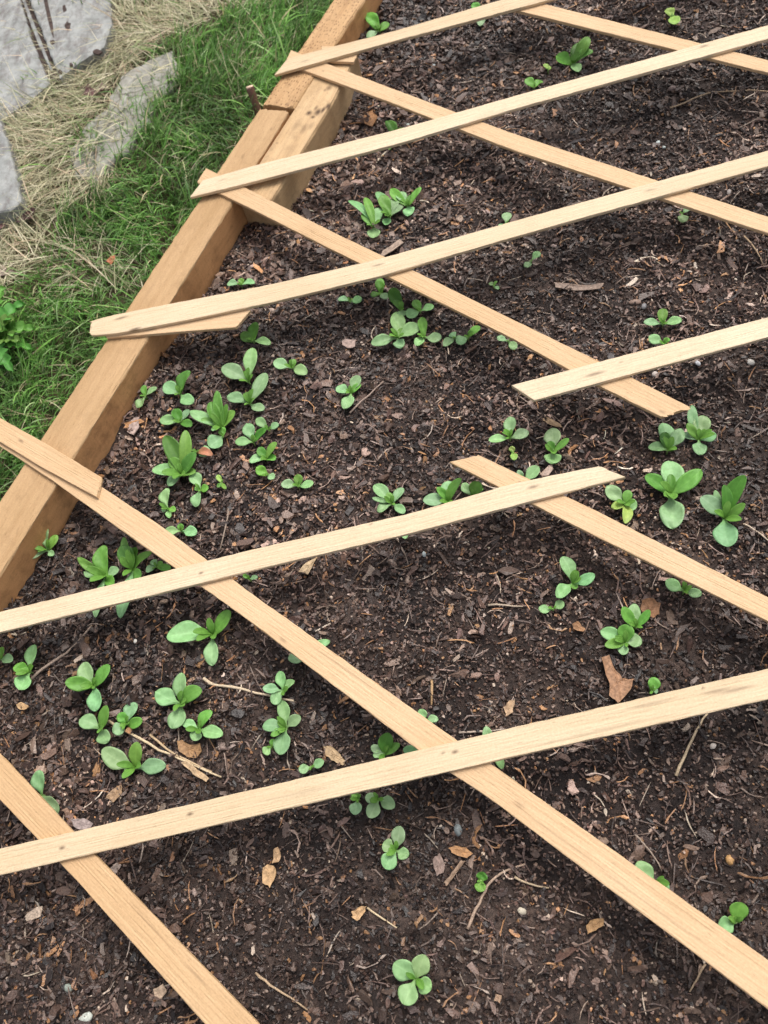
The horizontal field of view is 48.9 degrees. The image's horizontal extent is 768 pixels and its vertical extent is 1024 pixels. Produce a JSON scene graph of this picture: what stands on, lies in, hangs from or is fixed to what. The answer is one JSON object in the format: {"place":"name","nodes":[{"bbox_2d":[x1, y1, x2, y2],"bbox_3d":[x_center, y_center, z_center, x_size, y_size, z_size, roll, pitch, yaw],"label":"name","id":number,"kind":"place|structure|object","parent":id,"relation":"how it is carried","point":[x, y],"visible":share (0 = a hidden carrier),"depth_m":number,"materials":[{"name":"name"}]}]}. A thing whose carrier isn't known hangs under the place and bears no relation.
{"place":"outdoors","nodes":[
{"label":"outdoors","id":0,"kind":"place"},
{"bbox_2d":[0,0,331,497],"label":"ground","id":1,"kind":"structure","parent":0,"point":[142,262],"depth_m":1.70,"materials":[{"name":"green plant"}]},
{"bbox_2d":[0,118,32,235],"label":"stone slab","id":2,"kind":"object","parent":1,"relation":"on","point":[10,185],"visible":0.77,"depth_m":1.73,"materials":[{"name":"stone"}]},
{"bbox_2d":[0,285,36,371],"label":"toothed weed","id":3,"kind":"object","parent":1,"relation":"on","point":[7,330],"visible":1,"depth_m":1.52,"materials":[{"name":"green plant"}]},
{"bbox_2d":[0,0,115,124],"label":"stone slab","id":4,"kind":"object","parent":1,"relation":"on","point":[72,16],"visible":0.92,"depth_m":1.96,"materials":[{"name":"stone"}]},
{"bbox_2d":[69,51,178,185],"bbox_3d":[-0.550,-0.847,1.831,0.148,0.052,0.410,16,68,19],"label":"flagstone","id":5,"kind":"object","parent":1,"relation":"on","point":[155,83],"visible":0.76,"depth_m":1.81,"materials":[{"name":"grey stone"}]},
{"bbox_2d":[0,109,289,611],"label":"edge timber","id":6,"kind":"object","parent":1,"relation":"on","point":[82,430],"visible":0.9,"depth_m":1.36,"materials":[{"name":"brown wood"}]},
{"bbox_2d":[0,753,259,1023],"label":"lattice slat","id":7,"kind":"object","parent":6,"relation":"on","point":[204,993],"visible":1,"depth_m":0.97,"materials":[{"name":"brown wood"}]},
{"bbox_2d":[106,310,250,338],"bbox_3d":[-0.336,-0.305,1.374,0.245,0.007,0.037,-2,63,10],"label":"slat offcut","id":8,"kind":"object","parent":6,"relation":"on","point":[231,321],"visible":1,"depth_m":1.36,"materials":[{"name":"brown wood"}]},
{"bbox_2d":[90,151,767,336],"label":"lattice slat","id":9,"kind":"object","parent":8,"relation":"on","point":[179,312],"visible":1,"depth_m":1.34,"materials":[{"name":"brown wood"}]},
{"bbox_2d":[0,466,625,633],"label":"lattice slat","id":10,"kind":"object","parent":6,"relation":"on","point":[502,498],"visible":1,"depth_m":1.14,"materials":[{"name":"brown wood"}]},
{"bbox_2d":[450,455,767,622],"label":"lattice slat","id":11,"kind":"object","parent":10,"relation":"attached to","point":[626,539],"visible":1,"depth_m":1.06,"materials":[{"name":"brown wood"}]},
{"bbox_2d":[0,442,767,1008],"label":"lattice slat","id":12,"kind":"object","parent":6,"relation":"on","point":[740,964],"visible":1,"depth_m":0.96,"materials":[{"name":"brown wood"}]},
{"bbox_2d":[0,418,102,498],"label":"slat offcut","id":13,"kind":"object","parent":12,"relation":"on","point":[41,454],"visible":1,"depth_m":1.28,"materials":[{"name":"brown wood"}]},
{"bbox_2d":[0,669,767,875],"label":"lattice slat","id":14,"kind":"object","parent":12,"relation":"on","point":[654,710],"visible":1,"depth_m":0.98,"materials":[{"name":"brown wood"}]},
{"bbox_2d":[197,168,689,418],"bbox_3d":[0.036,-0.369,1.333,0.967,0.007,0.036,33,74,24],"label":"lattice slat","id":15,"kind":"object","parent":6,"relation":"on","point":[644,397],"visible":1,"depth_m":1.28,"materials":[{"name":"brown wood"}]},
{"bbox_2d":[512,318,767,401],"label":"lattice slat","id":16,"kind":"object","parent":15,"relation":"on","point":[606,371],"visible":1,"depth_m":1.18,"materials":[{"name":"brown wood"}]},
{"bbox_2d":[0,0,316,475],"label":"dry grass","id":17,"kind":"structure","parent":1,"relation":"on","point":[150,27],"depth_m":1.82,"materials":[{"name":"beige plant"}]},
{"bbox_2d":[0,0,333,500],"bbox_3d":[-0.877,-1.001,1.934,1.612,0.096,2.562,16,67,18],"label":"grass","id":18,"kind":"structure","parent":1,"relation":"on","point":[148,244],"depth_m":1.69,"materials":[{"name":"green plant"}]},
{"bbox_2d":[246,85,261,114],"bbox_3d":[-0.259,-0.826,1.723,0.018,0.081,0.049,-22,61,0],"label":"cut stub","id":19,"kind":"object","parent":1,"relation":"on","point":[250,89],"visible":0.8,"depth_m":1.71,"materials":[{"name":"wood"}]},
{"bbox_2d":[263,0,382,115],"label":"edge timber","id":20,"kind":"object","parent":1,"relation":"on","point":[342,22],"visible":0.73,"depth_m":1.66,"materials":[{"name":"brown wood"}]},
{"bbox_2d":[242,57,361,226],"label":"splice block","id":21,"kind":"structure","parent":20,"relation":"attached to","point":[316,118],"depth_m":1.55,"materials":[{"name":"brown wood"}]},
{"bbox_2d":[322,46,358,64],"bbox_3d":[-0.087,-0.875,1.617,0.082,0.006,0.047,10,66,16],"label":"slat offcut","id":22,"kind":"object","parent":21,"relation":"on","point":[350,59],"visible":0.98,"depth_m":1.60,"materials":[{"name":"brown wood"}]},
{"bbox_2d":[190,25,767,198],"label":"lattice slat","id":23,"kind":"object","parent":21,"relation":"on","point":[263,172],"visible":1,"depth_m":1.46,"materials":[{"name":"brown wood"}]},
{"bbox_2d":[288,50,767,235],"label":"lattice slat","id":24,"kind":"object","parent":21,"relation":"on","point":[627,180],"visible":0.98,"depth_m":1.40,"materials":[{"name":"brown wood"}]},
{"bbox_2d":[275,0,556,76],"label":"lattice slat","id":25,"kind":"object","parent":24,"relation":"on","point":[341,51],"visible":1,"depth_m":1.60,"materials":[{"name":"brown wood"}]},
{"bbox_2d":[0,0,767,1023],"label":"garden soil","id":26,"kind":"structure","parent":0,"point":[562,780],"depth_m":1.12,"materials":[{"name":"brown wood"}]},
{"bbox_2d":[13,645,36,689],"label":"seedling","id":27,"kind":"object","parent":26,"relation":"on","point":[23,682],"visible":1,"depth_m":1.19,"materials":[{"name":"green"}]},
{"bbox_2d":[30,770,59,812],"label":"seedling","id":28,"kind":"object","parent":26,"relation":"on","point":[37,781],"visible":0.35,"depth_m":1.11,"materials":[{"name":"green"}]},
{"bbox_2d":[33,529,57,558],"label":"seedling","id":29,"kind":"object","parent":26,"relation":"on","point":[50,543],"visible":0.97,"depth_m":1.28,"materials":[{"name":"green"}]},
{"bbox_2d":[70,818,92,829],"bbox_3d":[-0.390,0.403,1.090,0.033,0.006,0.014,-5,63,9],"label":"bark piece","id":30,"kind":"object","parent":26,"relation":"on","point":[82,824],"visible":0.95,"depth_m":1.09,"materials":[{"name":"brown plant"}]},
{"bbox_2d":[65,662,109,710],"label":"seedling","id":31,"kind":"object","parent":26,"relation":"on","point":[83,679],"visible":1,"depth_m":1.16,"materials":[{"name":"green"}]},
{"bbox_2d":[79,705,110,743],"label":"seedling","id":32,"kind":"object","parent":26,"relation":"on","point":[88,721],"visible":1,"depth_m":1.14,"materials":[{"name":"green"}]},
{"bbox_2d":[77,545,118,617],"bbox_3d":[-0.411,0.101,1.238,0.052,0.036,0.111,-27,61,-3],"label":"seedling","id":33,"kind":"object","parent":26,"relation":"on","point":[97,569],"visible":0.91,"depth_m":1.25,"materials":[{"name":"green"}]},
{"bbox_2d":[112,702,142,734],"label":"seedling","id":34,"kind":"object","parent":26,"relation":"on","point":[125,716],"visible":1,"depth_m":1.14,"materials":[{"name":"green"}]},
{"bbox_2d":[101,742,165,778],"bbox_3d":[-0.329,0.328,1.108,0.092,0.033,0.047,-5,63,9],"label":"seedling","id":35,"kind":"object","parent":26,"relation":"on","point":[113,758],"visible":1,"depth_m":1.10,"materials":[{"name":"green plant"}]},
{"bbox_2d":[116,537,151,618],"bbox_3d":[-0.362,0.097,1.227,0.053,0.038,0.129,-5,63,9],"label":"seedling","id":36,"kind":"object","parent":26,"relation":"on","point":[129,558],"visible":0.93,"depth_m":1.23,"materials":[{"name":"green"}]},
{"bbox_2d":[135,385,156,407],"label":"seedling","id":37,"kind":"object","parent":26,"relation":"on","point":[140,402],"visible":1,"depth_m":1.38,"materials":[{"name":"green"}]},
{"bbox_2d":[146,559,170,572],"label":"seedling","id":38,"kind":"object","parent":26,"relation":"on","point":[160,565],"visible":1,"depth_m":1.23,"materials":[{"name":"green"}]},
{"bbox_2d":[107,720,221,777],"bbox_3d":[-0.293,0.314,1.116,0.189,0.012,0.008,19,69,20],"label":"straw","id":39,"kind":"object","parent":26,"relation":"on","point":[150,744],"visible":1,"depth_m":1.12,"materials":[{"name":"plant"}]},
{"bbox_2d":[158,488,175,517],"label":"seedling","id":40,"kind":"object","parent":26,"relation":"on","point":[163,497],"visible":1,"depth_m":1.28,"materials":[{"name":"green"}]},
{"bbox_2d":[152,430,195,485],"bbox_3d":[-0.322,-0.079,1.308,0.074,0.042,0.086,-5,63,9],"label":"seedling","id":41,"kind":"object","parent":26,"relation":"on","point":[181,455],"visible":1,"depth_m":1.30,"materials":[{"name":"green plant"}]},
{"bbox_2d":[159,408,191,426],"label":"seedling","id":42,"kind":"object","parent":26,"relation":"on","point":[177,415],"visible":1,"depth_m":1.35,"materials":[{"name":"green"}]},
{"bbox_2d":[162,370,193,404],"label":"seedling","id":43,"kind":"object","parent":26,"relation":"on","point":[173,387],"visible":1,"depth_m":1.37,"materials":[{"name":"green"}]},
{"bbox_2d":[155,673,201,728],"bbox_3d":[-0.270,0.251,1.130,0.062,0.030,0.065,-34,62,-7],"label":"seedling","id":44,"kind":"object","parent":26,"relation":"on","point":[183,692],"visible":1,"depth_m":1.12,"materials":[{"name":"green plant"}]},
{"bbox_2d":[166,524,196,535],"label":"seedling","id":45,"kind":"object","parent":26,"relation":"on","point":[190,530],"visible":0.95,"depth_m":1.25,"materials":[{"name":"green"}]},
{"bbox_2d":[177,740,201,757],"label":"dead leaf","id":46,"kind":"object","parent":26,"relation":"on","point":[186,749],"visible":1,"depth_m":1.11,"materials":[{"name":"plant"}]},
{"bbox_2d":[166,610,230,665],"bbox_3d":[-0.246,0.163,1.164,0.084,0.036,0.075,24,70,21],"label":"seedling","id":47,"kind":"object","parent":26,"relation":"on","point":[186,631],"visible":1,"depth_m":1.16,"materials":[{"name":"green plant"}]},
{"bbox_2d":[189,472,208,506],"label":"seedling","id":48,"kind":"object","parent":26,"relation":"on","point":[195,479],"visible":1,"depth_m":1.28,"materials":[{"name":"green"}]},
{"bbox_2d":[182,710,222,740],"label":"seedling","id":49,"kind":"object","parent":26,"relation":"on","point":[208,731],"visible":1,"depth_m":1.10,"materials":[{"name":"green"}]},
{"bbox_2d":[190,391,234,430],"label":"seedling","id":50,"kind":"object","parent":26,"relation":"on","point":[217,415],"visible":1,"depth_m":1.33,"materials":[{"name":"green"}]},
{"bbox_2d":[207,427,225,448],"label":"seedling","id":51,"kind":"object","parent":26,"relation":"on","point":[214,441],"visible":1,"depth_m":1.31,"materials":[{"name":"green"}]},
{"bbox_2d":[221,348,256,385],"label":"seedling","id":52,"kind":"object","parent":26,"relation":"on","point":[232,370],"visible":1,"depth_m":1.36,"materials":[{"name":"green"}]},
{"bbox_2d":[227,373,267,410],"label":"seedling","id":53,"kind":"object","parent":26,"relation":"on","point":[260,382],"visible":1,"depth_m":1.34,"materials":[{"name":"green"}]},
{"bbox_2d":[202,677,293,701],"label":"stalk","id":54,"kind":"object","parent":26,"relation":"on","point":[230,686],"visible":1,"depth_m":1.12,"materials":[{"name":"plant"}]},
{"bbox_2d":[235,423,265,446],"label":"seedling","id":55,"kind":"object","parent":26,"relation":"on","point":[248,430],"visible":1,"depth_m":1.30,"materials":[{"name":"green"}]},
{"bbox_2d":[240,322,270,344],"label":"seedling","id":56,"kind":"object","parent":26,"relation":"on","point":[250,335],"visible":1,"depth_m":1.39,"materials":[{"name":"green"}]},
{"bbox_2d":[249,442,276,462],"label":"seedling","id":57,"kind":"object","parent":26,"relation":"on","point":[263,453],"visible":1,"depth_m":1.28,"materials":[{"name":"green"}]},
{"bbox_2d":[262,864,275,887],"bbox_3d":[-0.138,0.439,1.018,0.017,0.004,0.026,-5,63,9],"label":"wood chip","id":58,"kind":"object","parent":26,"relation":"on","point":[268,874],"visible":1,"depth_m":1.02,"materials":[{"name":"brown wood"}]},
{"bbox_2d":[263,671,294,704],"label":"seedling","id":59,"kind":"object","parent":26,"relation":"on","point":[282,682],"visible":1,"depth_m":1.11,"materials":[{"name":"green"}]},
{"bbox_2d":[263,700,300,754],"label":"seedling","id":60,"kind":"object","parent":26,"relation":"on","point":[281,742],"visible":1,"depth_m":1.09,"materials":[{"name":"green"}]},
{"bbox_2d":[273,358,307,374],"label":"seedling","id":61,"kind":"object","parent":26,"relation":"on","point":[281,363],"visible":1,"depth_m":1.36,"materials":[{"name":"green"}]},
{"bbox_2d":[281,474,313,488],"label":"seedling","id":62,"kind":"object","parent":26,"relation":"on","point":[290,483],"visible":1,"depth_m":1.25,"materials":[{"name":"green"}]},
{"bbox_2d":[299,758,323,773],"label":"seedling","id":63,"kind":"object","parent":26,"relation":"on","point":[317,764],"visible":1,"depth_m":1.06,"materials":[{"name":"green"}]},
{"bbox_2d":[324,746,344,764],"bbox_3d":[-0.064,0.308,1.071,0.036,0.004,0.013,33,73,24],"label":"wood chip","id":64,"kind":"object","parent":26,"relation":"on","point":[332,753],"visible":1,"depth_m":1.07,"materials":[{"name":"brown wood"}]},
{"bbox_2d":[336,375,360,408],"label":"seedling","id":65,"kind":"object","parent":26,"relation":"on","point":[353,387],"visible":1,"depth_m":1.31,"materials":[{"name":"green"}]},
{"bbox_2d":[349,793,361,814],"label":"seedling","id":66,"kind":"object","parent":26,"relation":"on","point":[355,808],"visible":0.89,"depth_m":1.03,"materials":[{"name":"green"}]},
{"bbox_2d":[348,198,382,237],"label":"seedling","id":67,"kind":"object","parent":26,"relation":"on","point":[370,215],"visible":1,"depth_m":1.47,"materials":[{"name":"green"}]},
{"bbox_2d":[365,12,388,37],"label":"seedling","id":68,"kind":"object","parent":26,"relation":"on","point":[372,19],"visible":0.97,"depth_m":1.70,"materials":[{"name":"green"}]},
{"bbox_2d":[371,278,387,298],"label":"seedling","id":69,"kind":"object","parent":26,"relation":"on","point":[379,284],"visible":1,"depth_m":1.40,"materials":[{"name":"green"}]},
{"bbox_2d":[365,792,394,817],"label":"seedling","id":70,"kind":"object","parent":26,"relation":"on","point":[373,810],"visible":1,"depth_m":1.02,"materials":[{"name":"green"}]},
{"bbox_2d":[371,733,399,758],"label":"seedling","id":71,"kind":"object","parent":26,"relation":"on","point":[384,747],"visible":0.93,"depth_m":1.05,"materials":[{"name":"green"}]},
{"bbox_2d":[372,483,405,513],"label":"seedling","id":72,"kind":"object","parent":26,"relation":"on","point":[381,491],"visible":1,"depth_m":1.21,"materials":[{"name":"green"}]},
{"bbox_2d":[375,192,402,224],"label":"seedling","id":73,"kind":"object","parent":26,"relation":"on","point":[389,206],"visible":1,"depth_m":1.47,"materials":[{"name":"green"}]},
{"bbox_2d":[371,311,418,348],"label":"seedling","id":74,"kind":"object","parent":26,"relation":"on","point":[400,328],"visible":1,"depth_m":1.35,"materials":[{"name":"green"}]},
{"bbox_2d":[381,826,408,869],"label":"seedling","id":75,"kind":"object","parent":26,"relation":"on","point":[388,860],"visible":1,"depth_m":1.00,"materials":[{"name":"green"}]},
{"bbox_2d":[388,288,405,315],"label":"seedling","id":76,"kind":"object","parent":26,"relation":"on","point":[394,296],"visible":1,"depth_m":1.37,"materials":[{"name":"green"}]},
{"bbox_2d":[389,187,420,215],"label":"seedling","id":77,"kind":"object","parent":26,"relation":"on","point":[403,198],"visible":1,"depth_m":1.47,"materials":[{"name":"green"}]},
{"bbox_2d":[392,954,431,1005],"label":"seedling","id":78,"kind":"object","parent":26,"relation":"on","point":[417,967],"visible":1,"depth_m":0.94,"materials":[{"name":"green plant"}]},
{"bbox_2d":[406,300,433,317],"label":"seedling","id":79,"kind":"object","parent":26,"relation":"on","point":[411,312],"visible":1,"depth_m":1.37,"materials":[{"name":"green"}]},
{"bbox_2d":[414,317,440,345],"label":"seedling","id":80,"kind":"object","parent":26,"relation":"on","point":[433,337],"visible":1,"depth_m":1.34,"materials":[{"name":"green"}]},
{"bbox_2d":[433,853,444,875],"bbox_3d":[0.064,0.415,0.993,0.014,0.004,0.022,-23,61,-1],"label":"bark piece","id":81,"kind":"object","parent":26,"relation":"on","point":[439,864],"visible":1,"depth_m":0.99,"materials":[{"name":"brown plant"}]},
{"bbox_2d":[423,478,461,505],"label":"seedling","id":82,"kind":"object","parent":26,"relation":"on","point":[446,490],"visible":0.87,"depth_m":1.19,"materials":[{"name":"green"}]},
{"bbox_2d":[456,326,479,344],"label":"seedling","id":83,"kind":"object","parent":26,"relation":"on","point":[462,340],"visible":1,"depth_m":1.33,"materials":[{"name":"green"}]},
{"bbox_2d":[461,481,482,495],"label":"seedling","id":84,"kind":"object","parent":26,"relation":"on","point":[473,488],"visible":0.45,"depth_m":1.20,"materials":[{"name":"green"}]},
{"bbox_2d":[475,872,487,891],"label":"seedling","id":85,"kind":"object","parent":26,"relation":"on","point":[480,885],"visible":1,"depth_m":0.97,"materials":[{"name":"green"}]},
{"bbox_2d":[466,863,524,929],"bbox_3d":[0.124,0.438,0.975,0.098,0.008,0.018,-44,64,-12],"label":"root","id":86,"kind":"object","parent":26,"relation":"on","point":[481,899],"visible":1,"depth_m":0.97,"materials":[{"name":"plant"}]},
{"bbox_2d":[489,417,528,442],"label":"seedling","id":87,"kind":"object","parent":26,"relation":"on","point":[509,424],"visible":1,"depth_m":1.22,"materials":[{"name":"green"}]},
{"bbox_2d":[517,465,539,478],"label":"seedling","id":88,"kind":"object","parent":26,"relation":"on","point":[532,471],"visible":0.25,"depth_m":1.20,"materials":[{"name":"green"}]},
{"bbox_2d":[544,428,568,463],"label":"seedling","id":89,"kind":"object","parent":26,"relation":"on","point":[552,436],"visible":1,"depth_m":1.20,"materials":[{"name":"green"}]},
{"bbox_2d":[556,37,592,71],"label":"seedling","id":90,"kind":"object","parent":26,"relation":"on","point":[579,50],"visible":1,"depth_m":1.57,"materials":[{"name":"green"}]},
{"bbox_2d":[555,556,594,597],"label":"seedling","id":91,"kind":"object","parent":26,"relation":"on","point":[568,565],"visible":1,"depth_m":1.11,"materials":[{"name":"green"}]},
{"bbox_2d":[554,282,603,290],"bbox_3d":[0.308,-0.358,1.339,0.078,0.006,0.014,5,64,14],"label":"bark piece","id":92,"kind":"object","parent":26,"relation":"on","point":[577,287],"visible":1,"depth_m":1.34,"materials":[{"name":"brown plant"}]},
{"bbox_2d":[602,655,633,702],"bbox_3d":[0.285,0.207,1.052,0.037,0.008,0.053,-39,63,-9],"label":"bark piece","id":93,"kind":"object","parent":26,"relation":"on","point":[620,687],"visible":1,"depth_m":1.05,"materials":[{"name":"brown plant"}]},
{"bbox_2d":[605,485,636,523],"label":"seedling","id":94,"kind":"object","parent":26,"relation":"on","point":[626,502],"visible":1,"depth_m":1.15,"materials":[{"name":"green"}]},
{"bbox_2d":[600,624,641,654],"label":"seedling","id":95,"kind":"object","parent":26,"relation":"on","point":[622,637],"visible":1,"depth_m":1.07,"materials":[{"name":"green"}]},
{"bbox_2d":[621,604,650,629],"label":"seedling","id":96,"kind":"object","parent":26,"relation":"on","point":[633,616],"visible":1,"depth_m":1.07,"materials":[{"name":"green"}]},
{"bbox_2d":[640,598,660,617],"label":"dead leaf","id":97,"kind":"object","parent":26,"relation":"on","point":[652,605],"visible":1,"depth_m":1.08,"materials":[{"name":"plant"}]},
{"bbox_2d":[635,861,669,888],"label":"seedling","id":98,"kind":"object","parent":26,"relation":"on","point":[646,868],"visible":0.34,"depth_m":0.95,"materials":[{"name":"green"}]},
{"bbox_2d":[644,309,681,326],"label":"seedling","id":99,"kind":"object","parent":26,"relation":"on","point":[662,314],"visible":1,"depth_m":1.28,"materials":[{"name":"green"}]},
{"bbox_2d":[648,423,684,454],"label":"seedling","id":100,"kind":"object","parent":26,"relation":"on","point":[671,438],"visible":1,"depth_m":1.18,"materials":[{"name":"green"}]},
{"bbox_2d":[645,461,702,528],"bbox_3d":[0.383,-0.025,1.145,0.069,0.036,0.099,23,70,21],"label":"seedling","id":101,"kind":"object","parent":26,"relation":"on","point":[672,481],"visible":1,"depth_m":1.14,"materials":[{"name":"green plant"}]},
{"bbox_2d":[665,578,701,597],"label":"seedling","id":102,"kind":"object","parent":26,"relation":"on","point":[672,585],"visible":0.97,"depth_m":1.08,"materials":[{"name":"green"}]},
{"bbox_2d":[675,714,707,776],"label":"stalk","id":103,"kind":"object","parent":26,"relation":"on","point":[685,754],"visible":0.96,"depth_m":1.00,"materials":[{"name":"plant"}]},
{"bbox_2d":[685,405,716,454],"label":"seedling","id":104,"kind":"object","parent":26,"relation":"on","point":[697,428],"visible":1,"depth_m":1.18,"materials":[{"name":"green"}]},
{"bbox_2d":[700,475,746,546],"bbox_3d":[0.448,0.003,1.107,0.058,0.047,0.089,-5,63,9],"label":"seedling","id":105,"kind":"object","parent":26,"relation":"on","point":[725,508],"visible":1,"depth_m":1.11,"materials":[{"name":"green plant"}]},
{"bbox_2d":[718,902,748,932],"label":"seedling","id":106,"kind":"object","parent":26,"relation":"on","point":[739,911],"visible":0.96,"depth_m":0.92,"materials":[{"name":"green"}]},
{"bbox_2d":[515,4,767,74],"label":"lattice slat","id":107,"kind":"object","parent":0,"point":[626,32],"visible":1,"depth_m":1.50,"materials":[{"name":"brown wood"}]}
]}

